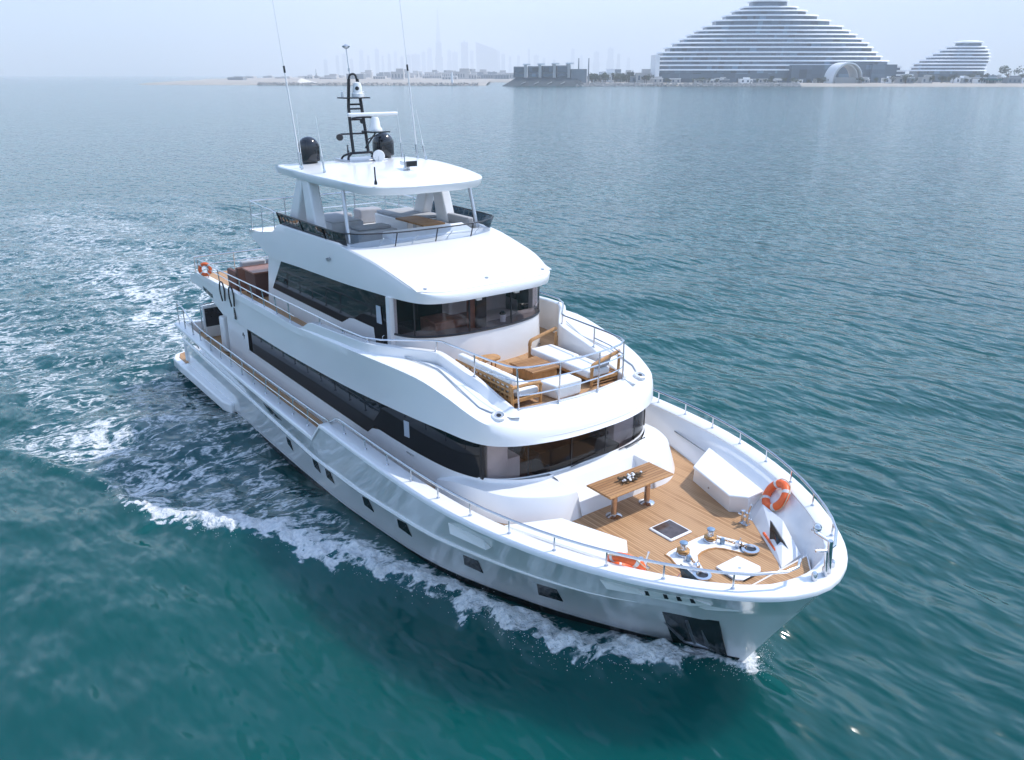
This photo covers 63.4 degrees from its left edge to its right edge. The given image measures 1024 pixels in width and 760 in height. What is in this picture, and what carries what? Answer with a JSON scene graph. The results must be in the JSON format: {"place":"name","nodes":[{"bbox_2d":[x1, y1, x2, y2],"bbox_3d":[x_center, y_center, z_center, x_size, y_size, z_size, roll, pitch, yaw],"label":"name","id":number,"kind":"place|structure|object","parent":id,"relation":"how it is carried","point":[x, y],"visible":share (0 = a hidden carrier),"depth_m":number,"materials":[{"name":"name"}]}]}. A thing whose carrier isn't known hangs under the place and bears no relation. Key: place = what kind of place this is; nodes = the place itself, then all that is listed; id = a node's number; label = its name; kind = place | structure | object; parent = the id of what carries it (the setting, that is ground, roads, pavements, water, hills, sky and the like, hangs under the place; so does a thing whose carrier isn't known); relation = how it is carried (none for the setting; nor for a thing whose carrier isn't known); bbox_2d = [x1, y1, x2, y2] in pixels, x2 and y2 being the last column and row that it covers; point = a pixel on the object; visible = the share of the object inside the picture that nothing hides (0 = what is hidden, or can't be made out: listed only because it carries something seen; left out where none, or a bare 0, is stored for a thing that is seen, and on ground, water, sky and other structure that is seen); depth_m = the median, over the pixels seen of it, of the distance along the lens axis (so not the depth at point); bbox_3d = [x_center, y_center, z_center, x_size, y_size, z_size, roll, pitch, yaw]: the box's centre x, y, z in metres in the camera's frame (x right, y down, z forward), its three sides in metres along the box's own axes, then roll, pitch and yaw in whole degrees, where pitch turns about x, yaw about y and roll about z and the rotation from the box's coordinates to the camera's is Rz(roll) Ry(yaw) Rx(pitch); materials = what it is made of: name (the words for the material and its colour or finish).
{"place":"outdoors","nodes":[
{"label":"outdoors","id":0,"kind":"place"},
{"bbox_2d":[323,60,327,74],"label":"tower","id":1,"kind":"structure","parent":0,"point":[325,67],"depth_m":8063.17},
{"bbox_2d":[335,56,339,74],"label":"tower","id":2,"kind":"structure","parent":0,"point":[337,66],"depth_m":8674.05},
{"bbox_2d":[342,53,346,74],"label":"tower","id":3,"kind":"structure","parent":0,"point":[344,63],"depth_m":8938.50,"materials":[{"name":"white concrete"}]},
{"bbox_2d":[350,59,353,72],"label":"tower","id":4,"kind":"structure","parent":0,"point":[351,67],"depth_m":8047.75,"materials":[{"name":"grey"}]},
{"bbox_2d":[359,49,364,73],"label":"tower","id":5,"kind":"structure","parent":0,"point":[361,65],"depth_m":9100.03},
{"bbox_2d":[204,76,527,81],"bbox_3d":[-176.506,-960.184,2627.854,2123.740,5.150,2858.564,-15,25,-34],"label":"ground","id":6,"kind":"structure","parent":0,"point":[428,79],"depth_m":1267.00,"materials":[{"name":"beige sand"}]},
{"bbox_2d":[304,75,313,78],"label":"building","id":7,"kind":"structure","parent":6,"relation":"on","point":[309,77],"depth_m":1479.62,"materials":[{"name":"white concrete"}]},
{"bbox_2d":[360,70,372,77],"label":"building","id":8,"kind":"structure","parent":6,"relation":"on","point":[369,73],"depth_m":1975.31,"materials":[{"name":"grey concrete"}]},
{"bbox_2d":[384,72,390,77],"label":"building","id":9,"kind":"structure","parent":6,"relation":"on","point":[388,74],"depth_m":1897.82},
{"bbox_2d":[391,69,404,78],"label":"building","id":10,"kind":"structure","parent":6,"relation":"on","point":[399,74],"depth_m":1273.45,"materials":[{"name":"grey concrete"}]},
{"bbox_2d":[404,69,409,77],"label":"building","id":11,"kind":"structure","parent":6,"relation":"on","point":[406,74],"depth_m":1623.25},
{"bbox_2d":[410,71,418,76],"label":"building","id":12,"kind":"structure","parent":6,"relation":"on","point":[416,73],"depth_m":2031.80,"materials":[{"name":"grey concrete"}]},
{"bbox_2d":[430,73,441,77],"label":"building","id":13,"kind":"structure","parent":6,"relation":"on","point":[437,75],"depth_m":1551.09,"materials":[{"name":"grey concrete"}]},
{"bbox_2d":[441,70,453,76],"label":"building","id":14,"kind":"structure","parent":6,"relation":"on","point":[447,73],"depth_m":1635.88,"materials":[{"name":"grey concrete"}]},
{"bbox_2d":[442,75,457,78],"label":"building","id":15,"kind":"structure","parent":6,"relation":"on","point":[454,77],"depth_m":1292.91,"materials":[{"name":"white concrete"}]},
{"bbox_2d":[468,72,476,78],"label":"building","id":16,"kind":"structure","parent":6,"relation":"on","point":[473,75],"depth_m":1324.21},
{"bbox_2d":[476,69,486,73],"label":"building","id":17,"kind":"structure","parent":6,"relation":"on","point":[484,70],"depth_m":1765.60,"materials":[{"name":"grey concrete"}]},
{"bbox_2d":[481,72,496,78],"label":"building","id":18,"kind":"structure","parent":6,"relation":"on","point":[490,75],"depth_m":1448.37,"materials":[{"name":"white concrete"}]},
{"bbox_2d":[495,74,508,78],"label":"building","id":19,"kind":"structure","parent":6,"relation":"on","point":[501,76],"depth_m":1351.53,"materials":[{"name":"white concrete"}]},
{"bbox_2d":[503,73,514,78],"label":"building","id":20,"kind":"structure","parent":6,"relation":"on","point":[511,75],"depth_m":1418.72,"materials":[{"name":"white concrete"}]},
{"bbox_2d":[367,56,369,69],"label":"tower","id":21,"kind":"structure","parent":0,"point":[368,64],"depth_m":7967.42,"materials":[{"name":"white concrete"}]},
{"bbox_2d":[375,48,379,73],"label":"tower","id":22,"kind":"structure","parent":0,"point":[377,65],"depth_m":8187.76,"materials":[{"name":"grey"}]},
{"bbox_2d":[381,54,384,71],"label":"tower","id":23,"kind":"structure","parent":0,"point":[383,68],"depth_m":8274.46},
{"bbox_2d":[388,53,391,71],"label":"tower","id":24,"kind":"structure","parent":0,"point":[389,64],"depth_m":7965.99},
{"bbox_2d":[394,52,397,71],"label":"tower","id":25,"kind":"structure","parent":0,"point":[395,62],"depth_m":8982.34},
{"bbox_2d":[400,55,403,68],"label":"tower","id":26,"kind":"structure","parent":0,"point":[402,61],"depth_m":8207.44,"materials":[{"name":"white concrete"}]},
{"bbox_2d":[406,55,410,72],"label":"tower","id":27,"kind":"structure","parent":0,"point":[409,61],"depth_m":8339.40,"materials":[{"name":"white concrete"}]},
{"bbox_2d":[411,53,420,72],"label":"tower","id":28,"kind":"structure","parent":0,"point":[416,63],"depth_m":8381.91,"materials":[{"name":"grey"}]},
{"bbox_2d":[421,51,425,74],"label":"tower","id":29,"kind":"structure","parent":0,"point":[423,61],"depth_m":8841.79,"materials":[{"name":"grey"}]},
{"bbox_2d":[427,47,432,71],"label":"tower","id":30,"kind":"structure","parent":0,"point":[429,61],"depth_m":9218.08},
{"bbox_2d":[435,8,440,69],"bbox_3d":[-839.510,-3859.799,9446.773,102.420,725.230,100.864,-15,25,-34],"label":"needle tower","id":31,"kind":"structure","parent":0,"point":[437,33],"depth_m":9399.40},
{"bbox_2d":[435,41,442,71],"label":"tower","id":32,"kind":"structure","parent":0,"point":[439,62],"depth_m":7738.56,"materials":[{"name":"grey"}]},
{"bbox_2d":[447,50,451,69],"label":"tower","id":33,"kind":"structure","parent":0,"point":[449,64],"depth_m":8896.58,"materials":[{"name":"grey"}]},
{"bbox_2d":[452,51,457,71],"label":"tower","id":34,"kind":"structure","parent":0,"point":[455,60],"depth_m":8874.07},
{"bbox_2d":[461,40,467,67],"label":"tower","id":35,"kind":"structure","parent":0,"point":[464,54],"depth_m":7633.42,"materials":[{"name":"grey concrete"}]},
{"bbox_2d":[470,49,473,68],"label":"tower","id":36,"kind":"structure","parent":0,"point":[471,60],"depth_m":8388.02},
{"bbox_2d":[476,42,497,72],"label":"tower","id":37,"kind":"structure","parent":0,"point":[487,57],"depth_m":7552.06,"materials":[{"name":"grey"}]},
{"bbox_2d":[497,50,499,72],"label":"tower","id":38,"kind":"structure","parent":0,"point":[498,52],"depth_m":8436.73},
{"bbox_2d":[501,54,504,69],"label":"tower","id":39,"kind":"structure","parent":0,"point":[502,61],"depth_m":8044.92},
{"bbox_2d":[508,56,511,72],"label":"tower","id":40,"kind":"structure","parent":0,"point":[509,68],"depth_m":8549.99,"materials":[{"name":"grey concrete"}]},
{"bbox_2d":[0,75,1023,759],"bbox_3d":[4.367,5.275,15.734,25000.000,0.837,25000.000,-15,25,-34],"label":"sea","id":41,"kind":"structure","parent":0,"point":[818,291],"depth_m":26.80,"materials":[{"name":"liquid"}]},
{"bbox_2d":[138,80,489,85],"bbox_3d":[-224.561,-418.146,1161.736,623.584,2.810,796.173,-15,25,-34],"label":"sand spit","id":42,"kind":"structure","parent":41,"relation":"on","point":[238,82],"depth_m":969.76,"materials":[{"name":"beige sand"}]},
{"bbox_2d":[227,76,246,79],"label":"building","id":43,"kind":"structure","parent":42,"relation":"on","point":[237,78],"depth_m":1337.30,"materials":[{"name":"white concrete"}]},
{"bbox_2d":[297,78,316,82],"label":"sand mound","id":44,"kind":"object","parent":42,"relation":"on","point":[301,80],"visible":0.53,"depth_m":937.16,"materials":[{"name":"beige sand"}]},
{"bbox_2d":[319,76,338,78],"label":"building","id":45,"kind":"structure","parent":42,"relation":"on","point":[331,77],"depth_m":1383.11,"materials":[{"name":"white concrete"}]},
{"bbox_2d":[346,74,365,78],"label":"building","id":46,"kind":"structure","parent":42,"relation":"on","point":[361,76],"depth_m":1360.37,"materials":[{"name":"white concrete"}]},
{"bbox_2d":[257,82,477,85],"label":"breakwater","id":47,"kind":"object","parent":42,"relation":"on","point":[364,84],"visible":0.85,"depth_m":845.02,"materials":[{"name":"grey stone"}]},
{"bbox_2d":[373,76,386,78],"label":"building","id":48,"kind":"structure","parent":42,"relation":"on","point":[379,77],"depth_m":1398.38,"materials":[{"name":"white concrete"}]},
{"bbox_2d":[452,68,470,78],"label":"building","id":49,"kind":"structure","parent":42,"relation":"on","point":[462,73],"depth_m":1365.13,"materials":[{"name":"grey concrete"}]},
{"bbox_2d":[105,485,773,682],"bbox_3d":[0.160,3.196,20.821,16.423,0.675,15.227,-15,25,-34],"label":"spray","id":50,"kind":"object","parent":41,"relation":"on","point":[517,611],"visible":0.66,"depth_m":16.09,"materials":[{"name":"white liquid"}]},
{"bbox_2d":[174,0,847,661],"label":"yacht","id":51,"kind":"object","parent":41,"relation":"on","point":[364,394],"visible":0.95,"depth_m":18.94,"materials":[{"name":"white metal"}]},
{"bbox_2d":[198,262,211,276],"bbox_3d":[-10.306,-3.715,27.801,0.508,0.508,0.113,2,15,6],"label":"life ring","id":52,"kind":"object","parent":51,"relation":"attached to","point":[201,272],"visible":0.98,"depth_m":27.77,"materials":[{"name":"orange plastic"}]},
{"bbox_2d":[199,302,222,330],"bbox_3d":[-10.423,-2.271,28.928,0.933,1.013,0.167,-15,25,-34],"label":"stern door","id":53,"kind":"structure","parent":51,"relation":"in","point":[211,313],"depth_m":28.85,"materials":[{"name":"white plastic"}]},
{"bbox_2d":[227,258,267,290],"bbox_3d":[-8.457,-3.688,27.990,2.000,0.940,1.050,-15,25,-34],"label":"aft sofa","id":54,"kind":"object","parent":51,"relation":"on","point":[238,272],"visible":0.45,"depth_m":27.28,"materials":[{"name":"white wicker"}]},
{"bbox_2d":[242,264,268,297],"bbox_3d":[-7.982,-3.230,26.907,1.150,0.830,1.000,-15,25,-34],"label":"wicker bar","id":55,"kind":"object","parent":51,"relation":"on","point":[257,276],"visible":0.48,"depth_m":26.45,"materials":[{"name":"brown wicker"}]},
{"bbox_2d":[395,215,444,227],"bbox_3d":[-2.624,-4.272,23.677,0.720,0.600,1.560,-15,25,-34],"label":"flybridge table","id":56,"kind":"object","parent":51,"relation":"on","point":[419,221],"visible":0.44,"depth_m":23.50,"materials":[{"name":"brown wood"}]},
{"bbox_2d":[478,354,500,366],"bbox_3d":[-0.586,-0.402,20.006,0.638,0.300,0.445,-15,25,-34],"label":"side table","id":57,"kind":"object","parent":51,"relation":"on","point":[494,357],"visible":0.45,"depth_m":19.95,"materials":[{"name":"brown wood"}]},
{"bbox_2d":[455,353,542,406],"bbox_3d":[-0.328,-0.075,18.514,0.868,0.721,2.210,-15,25,-34],"label":"teak sofa","id":58,"kind":"object","parent":51,"relation":"on","point":[504,389],"visible":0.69,"depth_m":17.89,"materials":[{"name":"brown wood"}]},
{"bbox_2d":[509,356,559,381],"bbox_3d":[0.526,-0.231,19.518,0.800,0.305,0.900,-15,25,-34],"label":"coffee table","id":59,"kind":"object","parent":51,"relation":"on","point":[525,374],"visible":0.84,"depth_m":19.32,"materials":[{"name":"brown wood"}]},
{"bbox_2d":[541,374,580,399],"bbox_3d":[1.077,0.152,18.408,0.842,0.355,0.534,-15,25,-34],"label":"ottoman","id":60,"kind":"object","parent":51,"relation":"on","point":[553,382],"visible":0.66,"depth_m":18.24,"materials":[{"name":"white fabric"}]},
{"bbox_2d":[528,326,620,387],"bbox_3d":[1.455,-0.593,19.868,0.919,0.755,2.380,-15,25,-34],"label":"chaise sofa","id":61,"kind":"object","parent":51,"relation":"on","point":[551,353],"visible":0.84,"depth_m":19.51,"materials":[{"name":"white fabric"}]},
{"bbox_2d":[607,552,647,570],"bbox_3d":[2.011,3.227,14.560,0.770,0.770,0.171,10,61,23],"label":"life ring","id":62,"kind":"object","parent":51,"relation":"on","point":[625,561],"visible":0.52,"depth_m":14.32,"materials":[{"name":"orange plastic"}]},
{"bbox_2d":[587,462,673,519],"bbox_3d":[2.472,2.387,17.363,1.817,0.685,0.725,-15,25,-34],"label":"dining table","id":63,"kind":"object","parent":51,"relation":"on","point":[611,489],"visible":0.99,"depth_m":17.15,"materials":[{"name":"brown wood"}]},
{"bbox_2d":[615,471,644,483],"bbox_3d":[2.503,2.004,17.236,0.332,0.115,0.807,18,27,40],"label":"centrepiece","id":64,"kind":"object","parent":63,"relation":"on","point":[633,476],"visible":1,"depth_m":17.17,"materials":[{"name":"white plant"}]},
{"bbox_2d":[762,478,790,511],"bbox_3d":[5.404,2.365,16.954,0.171,0.770,0.770,31,13,-19],"label":"life ring","id":65,"kind":"object","parent":51,"relation":"on","point":[782,500],"visible":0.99,"depth_m":16.82,"materials":[{"name":"orange plastic"}]},
{"bbox_2d":[576,82,800,86],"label":"breakwater","id":66,"kind":"object","parent":41,"relation":"in","point":[795,84],"visible":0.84,"depth_m":790.08,"materials":[{"name":"grey stone"}]},
{"bbox_2d":[0,0,1023,74],"label":"sky","id":67,"kind":"structure","parent":0,"point":[38,37],"materials":[{"name":"blue"}]},
{"bbox_2d":[517,54,519,66],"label":"tower","id":68,"kind":"structure","parent":0,"point":[518,60],"depth_m":8757.58,"materials":[{"name":"grey"}]},
{"bbox_2d":[528,49,529,65],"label":"tower","id":69,"kind":"structure","parent":0,"point":[528,57],"depth_m":8351.30,"materials":[{"name":"white concrete"}]},
{"bbox_2d":[534,55,538,65],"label":"tower","id":70,"kind":"structure","parent":0,"point":[536,59],"depth_m":8912.73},
{"bbox_2d":[571,49,574,68],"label":"tower","id":71,"kind":"structure","parent":0,"point":[572,56],"depth_m":9125.43,"materials":[{"name":"grey"}]},
{"bbox_2d":[579,56,582,68],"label":"tower","id":72,"kind":"structure","parent":0,"point":[581,63],"depth_m":9159.61,"materials":[{"name":"grey"}]},
{"bbox_2d":[592,51,599,73],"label":"tower","id":73,"kind":"structure","parent":0,"point":[596,66],"depth_m":8767.56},
{"bbox_2d":[606,47,613,68],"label":"tower","id":74,"kind":"structure","parent":0,"point":[609,62],"depth_m":8316.84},
{"bbox_2d":[616,53,619,68],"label":"tower","id":75,"kind":"structure","parent":0,"point":[618,62],"depth_m":7850.96,"materials":[{"name":"white concrete"}]},
{"bbox_2d":[626,57,629,69],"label":"tower","id":76,"kind":"structure","parent":0,"point":[628,64],"depth_m":9131.57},
{"bbox_2d":[589,81,1023,86],"bbox_3d":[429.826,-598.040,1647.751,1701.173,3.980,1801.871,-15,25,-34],"label":"shore ground","id":77,"kind":"structure","parent":0,"point":[940,84],"depth_m":774.65,"materials":[{"name":"beige sand"}]},
{"bbox_2d":[503,63,586,85],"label":"villa block","id":78,"kind":"structure","parent":77,"relation":"on","point":[554,74],"depth_m":796.84,"materials":[{"name":"grey concrete"}]},
{"bbox_2d":[587,73,598,82],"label":"tree","id":79,"kind":"object","parent":77,"relation":"on","point":[593,76],"visible":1,"depth_m":849.87,"materials":[{"name":"green plant"}]},
{"bbox_2d":[600,69,614,81],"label":"building","id":80,"kind":"structure","parent":77,"relation":"on","point":[609,72],"depth_m":881.51,"materials":[{"name":"white concrete"}]},
{"bbox_2d":[630,74,635,82],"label":"building","id":81,"kind":"structure","parent":77,"relation":"on","point":[632,79],"depth_m":854.20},
{"bbox_2d":[635,69,650,82],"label":"building","id":82,"kind":"structure","parent":77,"relation":"on","point":[645,72],"depth_m":847.32,"materials":[{"name":"white concrete"}]},
{"bbox_2d":[642,74,653,82],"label":"tree","id":83,"kind":"object","parent":77,"relation":"on","point":[647,77],"visible":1,"depth_m":843.22,"materials":[{"name":"green plant"}]},
{"bbox_2d":[651,77,662,82],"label":"building","id":84,"kind":"structure","parent":77,"relation":"on","point":[657,79],"depth_m":851.82,"materials":[{"name":"white concrete"}]},
{"bbox_2d":[669,78,680,82],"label":"building","id":85,"kind":"structure","parent":77,"relation":"on","point":[676,80],"depth_m":819.98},
{"bbox_2d":[711,78,722,82],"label":"building","id":86,"kind":"structure","parent":77,"relation":"on","point":[714,81],"depth_m":814.20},
{"bbox_2d":[738,77,750,82],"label":"building","id":87,"kind":"structure","parent":77,"relation":"on","point":[746,80],"depth_m":811.94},
{"bbox_2d":[650,0,913,82],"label":"terraced hotel","id":88,"kind":"structure","parent":77,"relation":"on","point":[760,39],"depth_m":848.14,"materials":[{"name":"white concrete"}]},
{"bbox_2d":[823,62,862,82],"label":"arched pavilion","id":89,"kind":"structure","parent":77,"relation":"on","point":[854,70],"depth_m":801.81,"materials":[{"name":"white concrete"}]},
{"bbox_2d":[859,77,868,82],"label":"building","id":90,"kind":"structure","parent":77,"relation":"on","point":[866,79],"depth_m":793.59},
{"bbox_2d":[881,76,893,82],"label":"building","id":91,"kind":"structure","parent":77,"relation":"on","point":[887,81],"depth_m":803.48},
{"bbox_2d":[889,75,896,81],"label":"tree","id":92,"kind":"object","parent":77,"relation":"on","point":[892,78],"visible":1,"depth_m":788.21,"materials":[{"name":"green plant"}]},
{"bbox_2d":[894,75,909,82],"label":"building","id":93,"kind":"structure","parent":77,"relation":"on","point":[899,79],"depth_m":792.25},
{"bbox_2d":[905,78,914,82],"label":"building","id":94,"kind":"structure","parent":77,"relation":"on","point":[908,80],"depth_m":789.90,"materials":[{"name":"white concrete"}]},
{"bbox_2d":[917,75,931,82],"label":"building","id":95,"kind":"structure","parent":77,"relation":"on","point":[925,78],"depth_m":799.37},
{"bbox_2d":[908,40,990,81],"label":"round hotel","id":96,"kind":"structure","parent":77,"relation":"on","point":[962,58],"depth_m":901.91,"materials":[{"name":"white concrete"}]},
{"bbox_2d":[948,73,959,80],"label":"tree","id":97,"kind":"object","parent":77,"relation":"on","point":[955,76],"visible":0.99,"depth_m":794.44,"materials":[{"name":"green plant"}]},
{"bbox_2d":[950,76,963,82],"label":"building","id":98,"kind":"structure","parent":77,"relation":"on","point":[956,80],"depth_m":821.38,"materials":[{"name":"white concrete"}]},
{"bbox_2d":[960,76,969,82],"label":"building","id":99,"kind":"structure","parent":77,"relation":"on","point":[962,80],"depth_m":791.74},
{"bbox_2d":[972,78,986,82],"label":"building","id":100,"kind":"structure","parent":77,"relation":"on","point":[976,80],"depth_m":788.10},
{"bbox_2d":[983,75,996,82],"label":"building","id":101,"kind":"structure","parent":77,"relation":"on","point":[991,77],"depth_m":786.88,"materials":[{"name":"white concrete"}]},
{"bbox_2d":[998,65,1023,77],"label":"tree","id":102,"kind":"object","parent":77,"relation":"on","point":[1004,69],"visible":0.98,"depth_m":842.24,"materials":[{"name":"green plant"}]},
{"bbox_2d":[1002,76,1021,82],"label":"building","id":103,"kind":"structure","parent":77,"relation":"on","point":[1014,79],"depth_m":789.54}
]}

